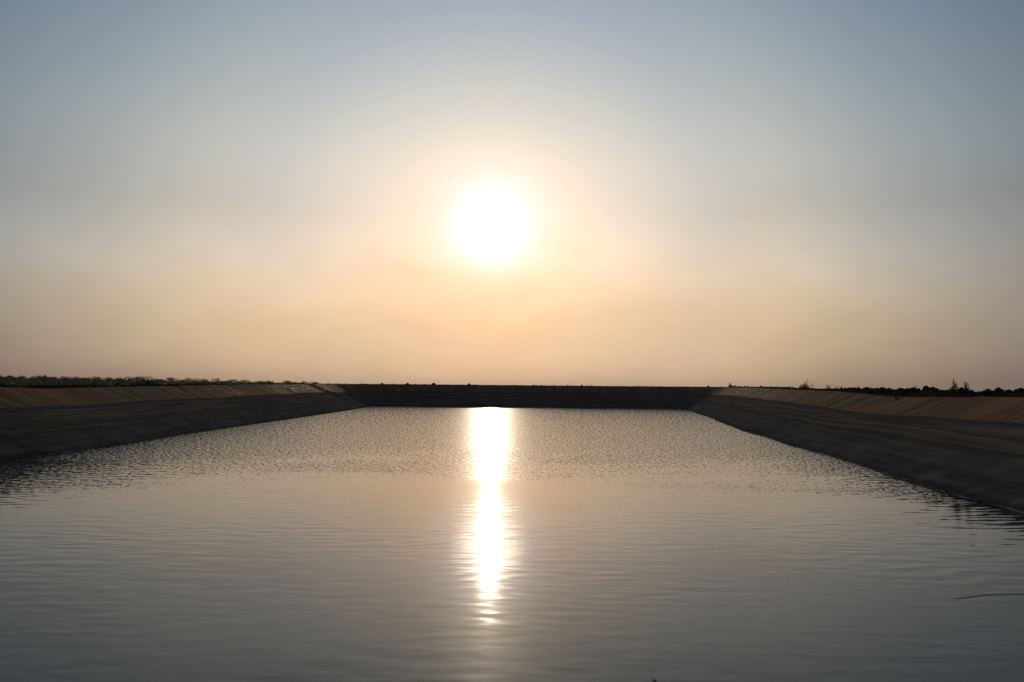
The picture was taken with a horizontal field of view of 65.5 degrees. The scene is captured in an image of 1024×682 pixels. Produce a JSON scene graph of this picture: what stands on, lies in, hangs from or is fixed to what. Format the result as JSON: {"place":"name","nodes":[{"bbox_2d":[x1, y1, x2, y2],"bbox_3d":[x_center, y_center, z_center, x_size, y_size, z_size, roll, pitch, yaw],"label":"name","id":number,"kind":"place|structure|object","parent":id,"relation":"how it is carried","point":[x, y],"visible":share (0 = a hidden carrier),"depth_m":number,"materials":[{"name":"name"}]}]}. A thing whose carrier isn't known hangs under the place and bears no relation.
{"place":"outdoors","nodes":[
{"label":"outdoors","id":0,"kind":"place"},
{"bbox_2d":[0,405,1023,681],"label":"water","id":1,"kind":"structure","parent":0,"point":[392,543],"depth_m":14.83,"materials":[{"name":"black liquid"}]},
{"bbox_2d":[954,593,1023,598],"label":"rope","id":2,"kind":"object","parent":1,"relation":"on","point":[990,594],"visible":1,"depth_m":12.48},
{"bbox_2d":[0,383,1023,513],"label":"embankment","id":3,"kind":"structure","parent":0,"point":[970,446],"depth_m":47.98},
{"bbox_2d":[26,382,49,387],"bbox_3d":[-29.334,2.748,49.278,1.245,0.388,1.193,-2,-4,36],"label":"shrub","id":4,"kind":"object","parent":3,"relation":"on","point":[37,384],"visible":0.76,"depth_m":49.19,"materials":[{"name":"green plant"}]},
{"bbox_2d":[52,382,68,387],"bbox_3d":[-29.467,2.862,51.818,1.110,0.406,1.084,-2,-4,38],"label":"shrub","id":5,"kind":"object","parent":3,"relation":"on","point":[62,385],"visible":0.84,"depth_m":51.72,"materials":[{"name":"green plant"}]},
{"bbox_2d":[143,377,156,385],"bbox_3d":[-29.577,3.335,64.922,1.089,0.784,1.158,0,-3,0],"label":"shrub","id":6,"kind":"object","parent":3,"relation":"on","point":[152,383],"visible":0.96,"depth_m":64.83,"materials":[{"name":"green plant"}]},
{"bbox_2d":[947,380,958,391],"bbox_3d":[24.283,2.486,43.782,0.668,0.827,0.622,0,-3,0],"label":"shrub","id":7,"kind":"object","parent":3,"relation":"on","point":[952,389],"visible":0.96,"depth_m":43.73,"materials":[{"name":"green plant"}]},
{"bbox_2d":[961,382,970,392],"bbox_3d":[24.185,2.478,42.305,0.564,0.638,0.583,0,-3,0],"label":"shrub","id":8,"kind":"object","parent":3,"relation":"on","point":[966,389],"visible":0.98,"depth_m":42.27,"materials":[{"name":"green plant"}]},
{"bbox_2d":[0,0,1023,391],"label":"sky","id":9,"kind":"structure","parent":0,"point":[669,193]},
{"bbox_3d":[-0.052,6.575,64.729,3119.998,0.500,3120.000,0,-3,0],"label":"ground","id":10,"kind":"structure","parent":0,"visible":0},
{"bbox_2d":[0,376,11,384],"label":"acacia tree","id":11,"kind":"object","parent":10,"relation":"on","point":[2,377],"visible":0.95,"depth_m":331.90,"materials":[{"name":"green plant"}]},
{"bbox_2d":[13,375,27,383],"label":"acacia tree","id":12,"kind":"object","parent":10,"relation":"on","point":[19,377],"visible":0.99,"depth_m":312.02,"materials":[{"name":"green plant"}]},
{"bbox_2d":[33,375,47,384],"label":"acacia tree","id":13,"kind":"object","parent":10,"relation":"on","point":[39,378],"visible":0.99,"depth_m":279.68,"materials":[{"name":"green plant"}]},
{"bbox_2d":[62,376,82,384],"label":"acacia tree","id":14,"kind":"object","parent":10,"relation":"on","point":[69,379],"visible":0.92,"depth_m":331.63,"materials":[{"name":"green plant"}]},
{"bbox_2d":[79,378,88,384],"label":"acacia tree","id":15,"kind":"object","parent":10,"relation":"on","point":[83,380],"visible":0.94,"depth_m":382.01,"materials":[{"name":"green plant"}]},
{"bbox_2d":[89,377,104,385],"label":"acacia tree","id":16,"kind":"object","parent":10,"relation":"on","point":[95,378],"visible":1,"depth_m":313.34,"materials":[{"name":"green plant"}]},
{"bbox_2d":[114,378,125,383],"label":"acacia tree","id":17,"kind":"object","parent":10,"relation":"on","point":[119,380],"visible":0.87,"depth_m":364.41,"materials":[{"name":"green plant"}]},
{"bbox_2d":[131,376,154,383],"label":"acacia tree","id":18,"kind":"object","parent":10,"relation":"on","point":[137,378],"visible":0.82,"depth_m":280.51,"materials":[{"name":"green plant"}]},
{"bbox_2d":[0,375,305,386],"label":"thicket","id":19,"kind":"object","parent":10,"relation":"on","point":[33,381],"visible":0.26,"depth_m":395.00,"materials":[{"name":"plant"}]},
{"bbox_2d":[153,378,162,383],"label":"acacia tree","id":20,"kind":"object","parent":10,"relation":"on","point":[159,381],"visible":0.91,"depth_m":394.90,"materials":[{"name":"green plant"}]},
{"bbox_2d":[166,377,176,382],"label":"acacia tree","id":21,"kind":"object","parent":10,"relation":"on","point":[171,379],"visible":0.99,"depth_m":315.82,"materials":[{"name":"green plant"}]},
{"bbox_2d":[193,378,209,383],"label":"acacia tree","id":22,"kind":"object","parent":10,"relation":"on","point":[203,380],"visible":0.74,"depth_m":384.60,"materials":[{"name":"green plant"}]}
]}

